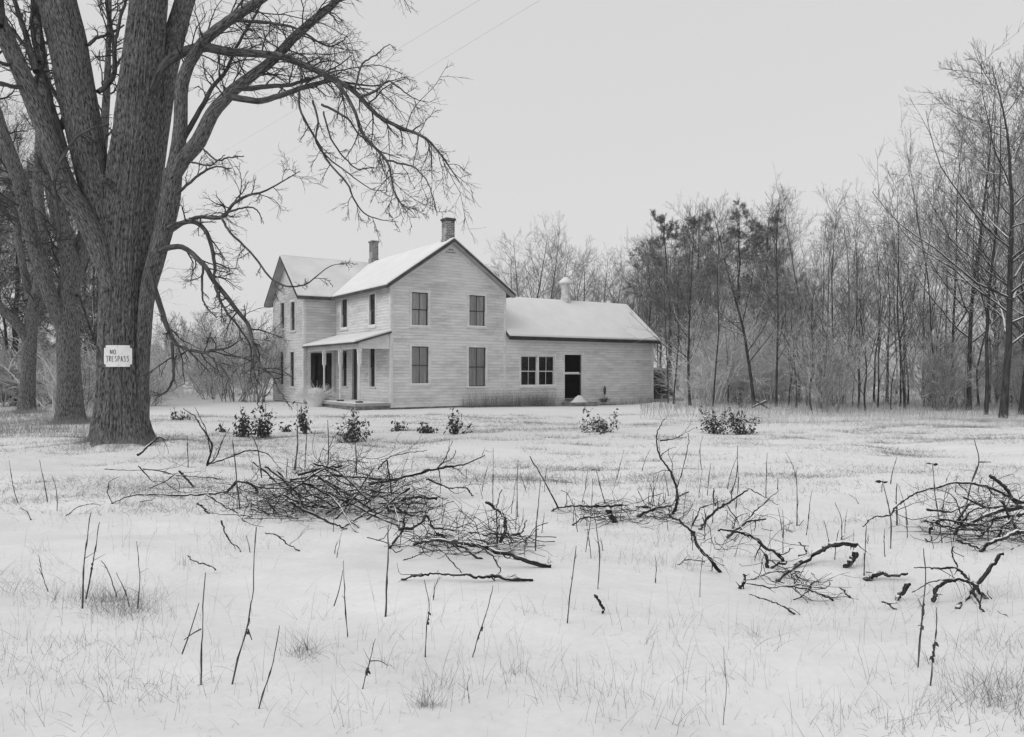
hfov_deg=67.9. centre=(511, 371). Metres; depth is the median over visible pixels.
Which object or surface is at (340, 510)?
fallen branch
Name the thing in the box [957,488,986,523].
fallen branch
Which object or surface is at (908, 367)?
young tree
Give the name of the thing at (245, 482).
fallen branch
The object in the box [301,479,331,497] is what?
fallen branch
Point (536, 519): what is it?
weed stalk
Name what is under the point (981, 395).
shrub
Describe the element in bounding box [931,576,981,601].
fallen branch
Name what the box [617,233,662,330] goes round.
bare tree
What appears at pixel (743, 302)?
young tree
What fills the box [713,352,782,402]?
shrub
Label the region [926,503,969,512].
fallen branch
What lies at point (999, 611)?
fallen branch
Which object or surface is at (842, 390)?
sapling clump
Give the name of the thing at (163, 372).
shrub
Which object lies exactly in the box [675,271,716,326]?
bare tree
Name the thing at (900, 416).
wood edge grass
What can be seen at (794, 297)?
bare tree
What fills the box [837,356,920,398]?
shrub
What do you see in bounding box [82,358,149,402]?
shrub
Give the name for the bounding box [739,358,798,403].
shrub
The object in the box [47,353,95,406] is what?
shrub
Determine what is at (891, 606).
fallen branch
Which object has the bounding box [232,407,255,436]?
leafy shrub
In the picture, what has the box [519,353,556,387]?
window
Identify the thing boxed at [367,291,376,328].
window
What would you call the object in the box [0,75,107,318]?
bare tree
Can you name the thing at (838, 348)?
young tree
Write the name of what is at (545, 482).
fallen branch
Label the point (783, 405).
wood edge weeds
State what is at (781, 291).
bare tree
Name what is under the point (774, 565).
fallen branch
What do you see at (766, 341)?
young tree
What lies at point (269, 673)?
weed stalk
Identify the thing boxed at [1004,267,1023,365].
young tree
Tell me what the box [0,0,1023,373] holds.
sky
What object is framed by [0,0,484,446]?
maple tree
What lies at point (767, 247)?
pine tree
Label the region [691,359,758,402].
shrub
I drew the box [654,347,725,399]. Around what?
shrub
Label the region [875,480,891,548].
weed stalk
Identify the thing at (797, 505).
weed stalk
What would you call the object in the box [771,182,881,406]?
bare tree
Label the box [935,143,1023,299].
bare tree
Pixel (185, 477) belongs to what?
fallen branch
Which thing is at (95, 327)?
bare tree
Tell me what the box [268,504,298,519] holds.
fallen branch
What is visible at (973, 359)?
shrub
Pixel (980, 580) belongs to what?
fallen branch
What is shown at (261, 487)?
fallen branch
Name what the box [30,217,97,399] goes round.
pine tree
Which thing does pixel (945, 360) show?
sapling clump
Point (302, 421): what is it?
leafy shrub
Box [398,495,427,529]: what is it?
fallen branch
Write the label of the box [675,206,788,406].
bare tree
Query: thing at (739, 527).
fallen branch
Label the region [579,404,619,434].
leafy shrub
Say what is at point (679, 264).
bare tree
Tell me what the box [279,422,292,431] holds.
leafy shrub
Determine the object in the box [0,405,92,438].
grass patch
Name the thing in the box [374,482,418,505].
fallen branch
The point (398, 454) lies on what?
fallen branch
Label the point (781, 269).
bare tree
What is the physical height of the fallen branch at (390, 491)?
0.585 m
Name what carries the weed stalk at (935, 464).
on the ground at (288, 586)
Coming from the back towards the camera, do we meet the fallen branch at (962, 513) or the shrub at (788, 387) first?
the shrub at (788, 387)
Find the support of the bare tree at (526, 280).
on the ground at (288, 586)
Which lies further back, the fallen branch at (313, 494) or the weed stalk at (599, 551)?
the fallen branch at (313, 494)
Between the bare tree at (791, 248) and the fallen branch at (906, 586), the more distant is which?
the bare tree at (791, 248)
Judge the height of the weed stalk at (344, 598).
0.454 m
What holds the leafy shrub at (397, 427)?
on the ground at (288, 586)
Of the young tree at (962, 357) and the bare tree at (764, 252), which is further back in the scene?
the bare tree at (764, 252)
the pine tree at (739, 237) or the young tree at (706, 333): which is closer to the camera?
the young tree at (706, 333)
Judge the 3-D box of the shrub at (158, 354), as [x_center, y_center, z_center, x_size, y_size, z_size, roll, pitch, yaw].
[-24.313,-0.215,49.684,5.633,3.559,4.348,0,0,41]
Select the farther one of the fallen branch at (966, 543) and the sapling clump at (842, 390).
the sapling clump at (842, 390)
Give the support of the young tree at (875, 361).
on the ground at (288, 586)
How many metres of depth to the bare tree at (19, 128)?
43.25 m
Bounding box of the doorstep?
[562,395,596,405]
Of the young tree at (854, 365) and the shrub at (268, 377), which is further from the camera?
the shrub at (268, 377)
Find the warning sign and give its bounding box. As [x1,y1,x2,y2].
[104,345,131,366]
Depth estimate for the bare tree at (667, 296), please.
59.95 m
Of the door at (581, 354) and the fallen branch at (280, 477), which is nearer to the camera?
the fallen branch at (280, 477)
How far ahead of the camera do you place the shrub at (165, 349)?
55.62 m
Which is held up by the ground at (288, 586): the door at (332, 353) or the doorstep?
the doorstep
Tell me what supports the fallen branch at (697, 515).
on the ground at (288, 586)
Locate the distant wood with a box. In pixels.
[0,258,1022,388]
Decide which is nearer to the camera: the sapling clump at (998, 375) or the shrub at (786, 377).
the sapling clump at (998, 375)
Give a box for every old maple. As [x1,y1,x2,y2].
[0,0,128,423]
[0,57,59,413]
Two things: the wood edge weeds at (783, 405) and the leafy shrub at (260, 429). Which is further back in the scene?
the wood edge weeds at (783, 405)
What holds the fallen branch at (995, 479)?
on the fallen branch at (971, 500)
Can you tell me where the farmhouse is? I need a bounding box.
[264,217,660,410]
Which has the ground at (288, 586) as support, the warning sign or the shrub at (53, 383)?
the shrub at (53, 383)
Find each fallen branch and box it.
[66,503,99,515]
[111,487,223,503]
[136,436,170,455]
[138,465,198,492]
[143,451,221,484]
[149,475,173,487]
[178,470,194,486]
[183,408,212,465]
[187,555,215,570]
[195,407,210,451]
[196,503,209,513]
[206,427,229,465]
[207,490,244,521]
[211,443,278,468]
[221,520,240,551]
[225,480,258,493]
[252,462,305,491]
[255,485,291,489]
[258,509,298,517]
[264,466,300,506]
[265,528,312,550]
[267,474,321,485]
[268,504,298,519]
[269,474,316,519]
[277,470,351,512]
[283,490,325,510]
[288,487,307,507]
[289,500,346,530]
[290,456,344,490]
[290,472,391,480]
[296,481,351,504]
[297,449,341,475]
[299,482,399,524]
[301,473,397,497]
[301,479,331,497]
[303,482,357,532]
[312,488,372,510]
[313,462,375,512]
[313,483,358,527]
[314,469,399,502]
[317,451,354,505]
[317,477,401,521]
[324,470,395,513]
[334,466,374,519]
[343,460,400,526]
[343,496,401,526]
[361,483,409,519]
[369,449,492,492]
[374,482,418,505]
[378,449,426,469]
[379,499,429,515]
[386,494,437,508]
[387,504,445,521]
[389,486,414,548]
[391,492,433,513]
[397,566,532,581]
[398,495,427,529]
[413,535,552,567]
[425,514,468,533]
[426,478,487,495]
[435,547,461,572]
[436,531,482,558]
[437,447,455,467]
[469,508,527,544]
[470,542,500,578]
[485,500,514,544]
[496,489,503,543]
[529,456,557,506]
[551,488,629,511]
[565,500,611,525]
[594,594,604,612]
[605,508,617,522]
[636,493,674,517]
[636,498,678,508]
[650,419,693,514]
[660,410,695,441]
[667,513,727,572]
[677,433,688,487]
[677,550,722,564]
[692,496,738,524]
[698,488,748,529]
[717,508,794,562]
[722,490,778,524]
[726,499,765,537]
[736,573,748,588]
[746,572,871,604]
[749,594,799,614]
[752,541,805,579]
[764,554,786,568]
[775,535,870,580]
[793,581,817,599]
[798,542,806,556]
[843,550,858,567]
[862,481,1023,526]
[862,570,907,580]
[881,601,900,609]
[895,582,910,600]
[907,575,953,607]
[913,487,1008,530]
[914,566,987,603]
[920,504,993,534]
[921,501,999,532]
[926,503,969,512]
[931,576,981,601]
[940,498,1013,528]
[951,546,957,570]
[953,488,1023,534]
[955,511,1017,540]
[955,533,1007,550]
[955,551,1003,608]
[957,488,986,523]
[963,492,1021,512]
[969,501,996,536]
[970,591,984,611]
[973,586,1014,621]
[978,522,1023,551]
[983,511,1023,523]
[989,474,1020,504]
[996,507,1023,537]
[999,499,1023,542]
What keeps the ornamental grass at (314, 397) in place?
on the ground at (288, 586)
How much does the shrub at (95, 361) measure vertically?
3.446 m
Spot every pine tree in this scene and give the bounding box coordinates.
[0,153,97,405]
[0,164,47,322]
[0,214,97,354]
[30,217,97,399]
[616,209,725,396]
[644,210,748,353]
[696,199,801,390]
[734,210,822,343]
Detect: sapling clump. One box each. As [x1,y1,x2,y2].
[774,330,864,407]
[776,307,889,412]
[799,323,861,403]
[800,333,853,406]
[870,362,917,403]
[896,311,978,410]
[898,338,980,410]
[902,352,942,404]
[906,353,945,404]
[917,329,983,403]
[928,367,973,406]
[943,352,996,408]
[972,308,1021,408]
[978,339,1022,406]
[979,344,1021,401]
[979,348,1014,402]
[989,322,1023,408]
[1000,345,1023,407]
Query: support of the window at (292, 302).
in the farmhouse
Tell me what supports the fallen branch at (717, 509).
on the ground at (288, 586)
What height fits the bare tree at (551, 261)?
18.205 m
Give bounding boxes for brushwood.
[140,420,557,558]
[561,475,851,600]
[889,459,1023,556]
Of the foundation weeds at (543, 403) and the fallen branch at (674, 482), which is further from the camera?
the foundation weeds at (543, 403)
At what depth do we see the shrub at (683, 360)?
39.96 m
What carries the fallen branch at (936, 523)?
on the ground at (288, 586)
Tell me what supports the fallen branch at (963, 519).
in the brushwood at (957, 517)
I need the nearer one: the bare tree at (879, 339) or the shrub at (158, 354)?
the bare tree at (879, 339)
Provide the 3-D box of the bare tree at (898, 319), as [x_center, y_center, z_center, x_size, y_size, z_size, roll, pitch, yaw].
[15.459,-3.655,31.631,3.433,10.407,6.255,0,0,-12]
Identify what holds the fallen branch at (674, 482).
on the ground at (288, 586)
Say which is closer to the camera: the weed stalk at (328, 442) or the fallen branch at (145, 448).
the weed stalk at (328, 442)
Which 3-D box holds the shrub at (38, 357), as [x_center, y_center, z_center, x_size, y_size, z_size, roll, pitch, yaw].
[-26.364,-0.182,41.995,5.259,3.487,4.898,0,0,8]
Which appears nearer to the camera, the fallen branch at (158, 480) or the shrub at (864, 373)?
the fallen branch at (158, 480)
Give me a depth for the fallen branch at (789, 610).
4.70 m
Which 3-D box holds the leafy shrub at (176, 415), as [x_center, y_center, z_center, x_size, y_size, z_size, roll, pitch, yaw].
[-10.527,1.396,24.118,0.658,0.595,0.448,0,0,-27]
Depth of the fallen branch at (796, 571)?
5.64 m
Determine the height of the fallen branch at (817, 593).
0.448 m
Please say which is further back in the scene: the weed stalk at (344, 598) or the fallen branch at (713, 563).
the fallen branch at (713, 563)
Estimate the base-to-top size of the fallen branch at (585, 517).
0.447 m
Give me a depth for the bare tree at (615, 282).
95.85 m
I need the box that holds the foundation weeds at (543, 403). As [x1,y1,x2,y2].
[458,389,666,407]
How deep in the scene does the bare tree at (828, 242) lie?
42.15 m
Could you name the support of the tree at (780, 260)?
on the ground at (288, 586)
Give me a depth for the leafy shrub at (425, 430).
19.02 m
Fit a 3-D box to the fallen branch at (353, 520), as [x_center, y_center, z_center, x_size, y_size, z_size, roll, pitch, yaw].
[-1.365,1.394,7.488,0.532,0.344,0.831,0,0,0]
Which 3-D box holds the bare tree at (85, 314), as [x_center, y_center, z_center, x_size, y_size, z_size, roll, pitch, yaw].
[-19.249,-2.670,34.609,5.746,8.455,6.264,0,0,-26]
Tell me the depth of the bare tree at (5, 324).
40.16 m
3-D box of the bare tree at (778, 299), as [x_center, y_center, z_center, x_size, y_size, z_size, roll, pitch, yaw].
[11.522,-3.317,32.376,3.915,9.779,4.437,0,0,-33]
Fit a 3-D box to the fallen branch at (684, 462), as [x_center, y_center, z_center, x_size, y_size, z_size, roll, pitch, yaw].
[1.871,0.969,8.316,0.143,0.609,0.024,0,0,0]
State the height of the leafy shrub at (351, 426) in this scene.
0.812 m
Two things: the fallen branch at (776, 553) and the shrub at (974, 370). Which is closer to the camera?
the fallen branch at (776, 553)
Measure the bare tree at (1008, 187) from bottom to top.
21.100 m
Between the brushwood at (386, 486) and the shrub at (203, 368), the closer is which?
the brushwood at (386, 486)
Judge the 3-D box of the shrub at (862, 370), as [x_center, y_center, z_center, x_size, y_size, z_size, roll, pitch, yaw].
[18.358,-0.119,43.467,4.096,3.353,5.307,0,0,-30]
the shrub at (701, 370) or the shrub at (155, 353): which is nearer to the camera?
the shrub at (701, 370)
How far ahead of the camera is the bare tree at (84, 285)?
50.74 m
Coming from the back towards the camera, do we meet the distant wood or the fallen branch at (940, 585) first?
the distant wood
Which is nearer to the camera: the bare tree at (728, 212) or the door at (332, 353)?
the door at (332, 353)
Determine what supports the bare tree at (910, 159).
on the ground at (288, 586)
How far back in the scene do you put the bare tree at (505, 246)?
83.52 m
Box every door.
[308,351,334,396]
[351,349,357,399]
[562,352,583,399]
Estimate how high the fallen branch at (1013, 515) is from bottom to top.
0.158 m
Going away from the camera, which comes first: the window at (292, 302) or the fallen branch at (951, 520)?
the fallen branch at (951, 520)
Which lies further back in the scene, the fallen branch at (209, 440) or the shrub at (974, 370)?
the shrub at (974, 370)
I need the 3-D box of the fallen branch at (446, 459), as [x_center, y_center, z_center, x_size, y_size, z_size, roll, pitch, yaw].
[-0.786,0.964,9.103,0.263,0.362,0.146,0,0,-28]
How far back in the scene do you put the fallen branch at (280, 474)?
7.86 m
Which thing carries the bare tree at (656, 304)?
on the ground at (288, 586)
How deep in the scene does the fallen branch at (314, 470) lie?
8.61 m
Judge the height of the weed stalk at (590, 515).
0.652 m
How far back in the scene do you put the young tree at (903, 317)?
34.36 m
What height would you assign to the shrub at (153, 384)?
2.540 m
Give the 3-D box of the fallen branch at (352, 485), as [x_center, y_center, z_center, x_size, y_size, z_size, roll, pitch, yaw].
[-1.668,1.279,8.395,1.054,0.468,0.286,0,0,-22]
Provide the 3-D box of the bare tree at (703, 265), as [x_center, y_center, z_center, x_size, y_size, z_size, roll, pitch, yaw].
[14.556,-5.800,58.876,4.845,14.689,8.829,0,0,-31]
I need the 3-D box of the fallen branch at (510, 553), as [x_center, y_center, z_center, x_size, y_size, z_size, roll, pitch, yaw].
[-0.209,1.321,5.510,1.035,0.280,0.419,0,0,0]
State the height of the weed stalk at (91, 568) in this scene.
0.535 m
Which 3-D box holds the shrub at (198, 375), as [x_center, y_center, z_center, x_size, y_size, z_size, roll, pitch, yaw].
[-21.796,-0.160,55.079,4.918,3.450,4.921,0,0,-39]
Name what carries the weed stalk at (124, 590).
on the ground at (288, 586)
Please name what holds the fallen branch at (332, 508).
in the brushwood at (386, 486)
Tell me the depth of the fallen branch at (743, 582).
5.34 m
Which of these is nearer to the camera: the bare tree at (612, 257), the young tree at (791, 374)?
the young tree at (791, 374)
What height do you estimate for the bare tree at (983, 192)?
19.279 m
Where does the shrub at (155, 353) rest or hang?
on the ground at (288, 586)
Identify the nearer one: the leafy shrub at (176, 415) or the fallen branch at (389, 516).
the fallen branch at (389, 516)
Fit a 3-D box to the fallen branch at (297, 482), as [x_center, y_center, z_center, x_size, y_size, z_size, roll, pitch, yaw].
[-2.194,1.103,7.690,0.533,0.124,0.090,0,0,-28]
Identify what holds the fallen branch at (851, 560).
on the ground at (288, 586)
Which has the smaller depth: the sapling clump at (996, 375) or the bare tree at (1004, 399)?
the bare tree at (1004, 399)
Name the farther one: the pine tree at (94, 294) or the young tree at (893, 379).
the pine tree at (94, 294)
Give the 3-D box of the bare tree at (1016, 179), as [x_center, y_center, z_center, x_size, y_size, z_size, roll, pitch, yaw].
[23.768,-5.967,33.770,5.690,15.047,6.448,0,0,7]
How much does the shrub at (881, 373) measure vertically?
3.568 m
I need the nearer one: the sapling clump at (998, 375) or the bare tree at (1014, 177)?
the sapling clump at (998, 375)
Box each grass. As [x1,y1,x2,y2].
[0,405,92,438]
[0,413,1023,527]
[4,405,52,413]
[30,413,91,425]
[53,432,183,451]
[290,381,338,406]
[699,398,1023,426]
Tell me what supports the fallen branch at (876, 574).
on the ground at (288, 586)
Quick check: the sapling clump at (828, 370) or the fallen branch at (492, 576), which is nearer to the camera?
the fallen branch at (492, 576)
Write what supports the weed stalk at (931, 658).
on the ground at (288, 586)
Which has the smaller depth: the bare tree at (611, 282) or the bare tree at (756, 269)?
the bare tree at (756, 269)
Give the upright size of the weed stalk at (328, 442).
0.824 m
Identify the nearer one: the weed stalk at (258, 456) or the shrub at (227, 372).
the weed stalk at (258, 456)
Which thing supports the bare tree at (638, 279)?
on the ground at (288, 586)
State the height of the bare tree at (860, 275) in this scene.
9.287 m
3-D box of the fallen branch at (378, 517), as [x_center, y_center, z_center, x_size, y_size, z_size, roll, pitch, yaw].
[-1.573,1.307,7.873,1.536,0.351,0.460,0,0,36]
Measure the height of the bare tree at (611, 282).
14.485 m
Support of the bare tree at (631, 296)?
on the ground at (288, 586)
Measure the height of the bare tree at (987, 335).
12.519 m
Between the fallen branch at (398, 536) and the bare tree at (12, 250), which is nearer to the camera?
the fallen branch at (398, 536)
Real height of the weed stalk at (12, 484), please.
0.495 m
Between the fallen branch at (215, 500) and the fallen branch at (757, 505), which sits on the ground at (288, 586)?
the fallen branch at (215, 500)
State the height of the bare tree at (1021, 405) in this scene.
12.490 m
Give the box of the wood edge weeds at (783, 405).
[637,391,1023,418]
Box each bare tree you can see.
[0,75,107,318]
[0,92,78,400]
[0,98,77,347]
[0,106,27,305]
[0,108,53,333]
[0,117,33,268]
[0,132,98,337]
[0,153,184,401]
[0,166,52,264]
[28,157,164,362]
[28,228,156,353]
[53,208,86,346]
[57,142,192,331]
[76,258,98,359]
[483,224,544,295]
[489,255,527,294]
[502,211,600,301]
[507,228,596,300]
[513,214,626,302]
[513,260,559,297]
[536,247,609,300]
[547,236,632,302]
[555,254,614,301]
[572,244,635,303]
[576,246,643,315]
[586,219,704,367]
[593,254,654,315]
[597,236,687,337]
[601,233,687,334]
[602,257,654,309]
[609,231,679,356]
[615,229,671,325]
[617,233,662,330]
[617,246,663,335]
[624,192,734,404]
[624,239,676,360]
[638,227,722,389]
[642,249,683,402]
[643,237,738,403]
[650,222,748,351]
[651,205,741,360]
[651,216,745,370]
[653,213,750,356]
[654,249,708,393]
[656,199,758,342]
[659,206,734,343]
[659,229,689,312]
[675,188,802,406]
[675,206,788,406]
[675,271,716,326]
[681,197,747,338]
[693,199,760,337]
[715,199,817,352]
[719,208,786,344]
[720,167,847,405]
[723,198,802,344]
[731,183,827,405]
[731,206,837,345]
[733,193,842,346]
[737,220,817,341]
[738,247,821,396]
[739,245,835,399]
[742,216,805,334]
[763,223,815,334]
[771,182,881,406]
[786,206,934,347]
[788,189,943,406]
[790,214,874,396]
[801,299,822,341]
[809,210,846,363]
[815,163,948,408]
[820,22,1023,418]
[820,178,937,407]
[827,231,927,390]
[831,238,901,396]
[833,234,941,401]
[848,97,986,408]
[863,170,968,397]
[866,49,1023,336]
[873,70,1023,409]
[876,225,920,392]
[890,57,1023,414]
[892,99,1023,407]
[895,168,975,392]
[905,63,1023,370]
[914,178,997,352]
[915,66,1023,414]
[928,81,1023,352]
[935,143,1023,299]
[963,83,1023,290]
[974,145,1023,249]
[977,96,1023,292]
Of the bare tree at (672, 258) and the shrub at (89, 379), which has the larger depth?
the bare tree at (672, 258)
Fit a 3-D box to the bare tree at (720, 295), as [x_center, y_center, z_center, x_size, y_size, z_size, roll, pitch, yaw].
[10.382,-3.424,34.254,6.055,10.023,6.601,0,0,-2]
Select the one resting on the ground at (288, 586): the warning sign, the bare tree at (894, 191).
the bare tree at (894, 191)
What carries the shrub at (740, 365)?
on the ground at (288, 586)
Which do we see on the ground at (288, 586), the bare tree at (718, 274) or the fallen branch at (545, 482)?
the bare tree at (718, 274)
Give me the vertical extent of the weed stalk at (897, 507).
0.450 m
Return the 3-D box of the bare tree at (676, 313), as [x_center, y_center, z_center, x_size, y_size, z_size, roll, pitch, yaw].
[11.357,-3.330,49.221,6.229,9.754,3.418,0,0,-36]
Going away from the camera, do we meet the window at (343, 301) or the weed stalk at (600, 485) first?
the weed stalk at (600, 485)
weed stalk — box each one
[9,462,18,502]
[36,554,47,590]
[39,460,47,501]
[81,513,94,608]
[85,522,104,598]
[101,561,116,593]
[116,573,128,605]
[136,541,145,608]
[181,573,205,684]
[231,527,256,683]
[232,440,239,505]
[251,433,261,477]
[258,625,279,708]
[294,426,297,469]
[305,434,306,467]
[327,420,328,469]
[334,561,347,636]
[362,639,387,688]
[385,525,388,616]
[424,580,430,656]
[472,587,492,656]
[517,466,517,516]
[535,481,540,550]
[567,549,576,622]
[585,478,592,551]
[592,469,604,501]
[594,512,599,588]
[723,660,726,723]
[730,446,737,493]
[736,463,738,507]
[796,472,803,525]
[863,525,872,575]
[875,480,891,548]
[894,483,897,524]
[917,548,925,666]
[925,463,942,542]
[929,607,938,685]
[966,440,985,503]
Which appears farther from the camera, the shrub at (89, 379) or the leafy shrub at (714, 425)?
the shrub at (89, 379)
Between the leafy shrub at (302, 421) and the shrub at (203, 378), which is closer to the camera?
the leafy shrub at (302, 421)
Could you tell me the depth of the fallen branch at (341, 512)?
7.73 m
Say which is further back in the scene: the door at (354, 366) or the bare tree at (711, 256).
the bare tree at (711, 256)
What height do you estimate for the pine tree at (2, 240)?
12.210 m
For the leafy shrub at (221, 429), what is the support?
on the ground at (288, 586)
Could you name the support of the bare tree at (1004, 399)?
on the ground at (288, 586)
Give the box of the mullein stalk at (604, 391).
[598,386,609,401]
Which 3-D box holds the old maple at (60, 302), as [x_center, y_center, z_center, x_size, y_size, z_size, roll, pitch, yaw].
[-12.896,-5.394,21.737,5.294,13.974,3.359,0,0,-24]
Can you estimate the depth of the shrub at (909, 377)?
46.78 m
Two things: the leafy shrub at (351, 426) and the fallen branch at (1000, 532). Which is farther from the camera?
the leafy shrub at (351, 426)
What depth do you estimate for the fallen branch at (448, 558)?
5.37 m
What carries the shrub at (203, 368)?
on the ground at (288, 586)
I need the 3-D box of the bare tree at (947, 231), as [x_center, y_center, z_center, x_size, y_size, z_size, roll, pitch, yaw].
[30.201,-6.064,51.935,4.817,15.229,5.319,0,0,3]
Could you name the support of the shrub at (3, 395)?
on the ground at (288, 586)
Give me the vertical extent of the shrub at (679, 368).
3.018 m
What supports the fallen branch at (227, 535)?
on the ground at (288, 586)
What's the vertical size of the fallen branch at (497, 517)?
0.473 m
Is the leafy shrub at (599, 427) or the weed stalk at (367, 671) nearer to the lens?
the weed stalk at (367, 671)
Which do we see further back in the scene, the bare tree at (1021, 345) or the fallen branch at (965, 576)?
the bare tree at (1021, 345)
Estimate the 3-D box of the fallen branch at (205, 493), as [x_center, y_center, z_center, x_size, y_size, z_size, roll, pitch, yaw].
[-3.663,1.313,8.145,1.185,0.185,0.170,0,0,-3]
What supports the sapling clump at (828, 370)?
on the ground at (288, 586)
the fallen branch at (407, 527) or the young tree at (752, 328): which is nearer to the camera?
the fallen branch at (407, 527)
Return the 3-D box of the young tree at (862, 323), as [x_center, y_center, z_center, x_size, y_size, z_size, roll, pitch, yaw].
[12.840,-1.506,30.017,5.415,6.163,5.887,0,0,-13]
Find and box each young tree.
[660,303,768,375]
[672,297,725,363]
[689,320,761,403]
[708,292,758,372]
[711,307,786,397]
[721,260,852,408]
[738,315,792,398]
[743,324,772,397]
[748,304,838,401]
[750,261,875,403]
[761,282,820,406]
[769,260,920,410]
[783,242,916,396]
[792,312,845,407]
[805,320,881,393]
[830,260,922,401]
[834,320,930,409]
[840,333,874,405]
[853,265,952,405]
[874,268,938,402]
[886,271,984,407]
[892,303,993,405]
[893,266,1023,401]
[908,298,1012,386]
[916,241,1021,404]
[918,324,997,406]
[954,289,1020,403]
[957,335,978,392]
[961,298,1022,405]
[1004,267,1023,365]
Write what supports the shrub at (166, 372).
on the ground at (288, 586)
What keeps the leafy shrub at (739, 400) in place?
on the ground at (288, 586)
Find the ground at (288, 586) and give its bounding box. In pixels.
[0,374,1023,736]
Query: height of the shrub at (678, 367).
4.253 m
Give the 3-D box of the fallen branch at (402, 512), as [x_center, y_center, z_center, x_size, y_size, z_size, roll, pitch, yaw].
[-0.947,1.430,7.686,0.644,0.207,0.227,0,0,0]
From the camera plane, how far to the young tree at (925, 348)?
32.40 m
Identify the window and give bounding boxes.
[278,349,284,386]
[279,300,284,330]
[288,349,294,388]
[289,299,295,332]
[339,297,347,330]
[341,349,347,387]
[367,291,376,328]
[367,349,375,387]
[409,289,431,328]
[409,343,431,385]
[466,345,488,387]
[467,292,487,328]
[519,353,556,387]
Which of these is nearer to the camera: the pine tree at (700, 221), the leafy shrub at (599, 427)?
the leafy shrub at (599, 427)
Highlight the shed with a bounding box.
[654,368,671,398]
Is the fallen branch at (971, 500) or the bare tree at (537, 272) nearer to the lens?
the fallen branch at (971, 500)
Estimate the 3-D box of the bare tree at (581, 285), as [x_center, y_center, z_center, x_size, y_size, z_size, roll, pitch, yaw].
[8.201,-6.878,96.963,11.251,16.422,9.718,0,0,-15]
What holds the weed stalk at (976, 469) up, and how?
on the ground at (288, 586)
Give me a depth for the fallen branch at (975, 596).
4.62 m
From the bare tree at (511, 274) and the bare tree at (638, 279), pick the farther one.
the bare tree at (511, 274)
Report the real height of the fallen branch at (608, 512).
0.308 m
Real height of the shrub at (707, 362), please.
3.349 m
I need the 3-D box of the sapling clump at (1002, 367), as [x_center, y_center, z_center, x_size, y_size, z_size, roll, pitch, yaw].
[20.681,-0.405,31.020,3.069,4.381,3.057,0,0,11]
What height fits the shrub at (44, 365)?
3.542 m
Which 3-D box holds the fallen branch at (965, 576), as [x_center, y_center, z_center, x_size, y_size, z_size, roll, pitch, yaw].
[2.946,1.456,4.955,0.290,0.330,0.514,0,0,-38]
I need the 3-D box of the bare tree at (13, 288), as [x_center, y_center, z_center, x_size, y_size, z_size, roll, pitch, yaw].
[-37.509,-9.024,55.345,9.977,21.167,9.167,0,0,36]
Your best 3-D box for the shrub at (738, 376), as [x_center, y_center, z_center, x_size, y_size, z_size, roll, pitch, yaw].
[11.219,-0.426,37.483,7.192,4.194,5.640,0,0,43]
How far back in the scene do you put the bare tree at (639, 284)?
77.03 m
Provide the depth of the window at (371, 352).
33.46 m
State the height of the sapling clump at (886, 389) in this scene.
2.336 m
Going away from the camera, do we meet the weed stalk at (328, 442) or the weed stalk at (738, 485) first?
the weed stalk at (738, 485)
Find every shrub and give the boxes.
[0,326,95,407]
[0,331,86,407]
[0,347,21,393]
[0,349,51,406]
[1,337,55,398]
[1,364,42,402]
[2,334,93,401]
[5,348,95,403]
[5,360,95,407]
[36,341,96,409]
[36,348,94,401]
[39,346,93,395]
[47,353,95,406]
[49,334,181,400]
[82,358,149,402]
[84,360,176,396]
[149,348,181,391]
[149,355,179,405]
[149,362,193,405]
[150,325,249,397]
[150,326,198,380]
[150,337,213,394]
[150,342,185,393]
[150,345,181,397]
[150,348,208,395]
[151,313,271,396]
[152,328,265,395]
[153,328,262,393]
[160,334,246,398]
[169,408,190,419]
[175,310,286,401]
[181,330,269,392]
[183,336,240,392]
[183,354,210,392]
[191,346,268,395]
[203,303,292,402]
[207,327,272,393]
[215,422,225,431]
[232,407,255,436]
[249,400,276,438]
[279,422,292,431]
[290,401,312,433]
[332,408,372,442]
[390,421,407,431]
[417,421,438,433]
[443,408,472,433]
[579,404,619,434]
[652,342,735,400]
[654,334,730,394]
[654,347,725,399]
[654,348,743,398]
[656,329,787,401]
[658,343,713,399]
[668,338,784,395]
[669,337,758,398]
[669,347,755,404]
[677,338,757,398]
[678,321,811,400]
[682,328,803,400]
[685,336,797,403]
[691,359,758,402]
[693,324,829,401]
[696,405,730,434]
[703,337,811,401]
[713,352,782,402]
[725,409,759,434]
[734,339,830,400]
[735,395,748,407]
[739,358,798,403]
[755,351,807,400]
[763,360,806,400]
[769,332,856,398]
[803,352,884,400]
[817,342,915,396]
[832,346,886,396]
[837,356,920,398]
[840,344,881,397]
[861,365,926,400]
[870,354,929,395]
[883,340,984,389]
[893,331,1001,400]
[939,338,998,399]
[944,342,984,396]
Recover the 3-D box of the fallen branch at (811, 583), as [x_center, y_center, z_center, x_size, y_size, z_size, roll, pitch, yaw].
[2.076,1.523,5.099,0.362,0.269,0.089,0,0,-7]
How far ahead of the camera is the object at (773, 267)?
49.30 m
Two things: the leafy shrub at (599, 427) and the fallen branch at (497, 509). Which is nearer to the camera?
the fallen branch at (497, 509)
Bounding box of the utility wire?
[179,1,537,216]
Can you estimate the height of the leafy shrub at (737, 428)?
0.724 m
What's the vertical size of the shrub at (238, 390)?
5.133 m
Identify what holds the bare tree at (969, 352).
on the ground at (288, 586)
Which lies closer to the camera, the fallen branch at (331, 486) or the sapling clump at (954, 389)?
the fallen branch at (331, 486)
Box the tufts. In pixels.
[0,438,1023,736]
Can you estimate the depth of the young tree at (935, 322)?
31.45 m
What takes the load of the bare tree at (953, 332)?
on the ground at (288, 586)

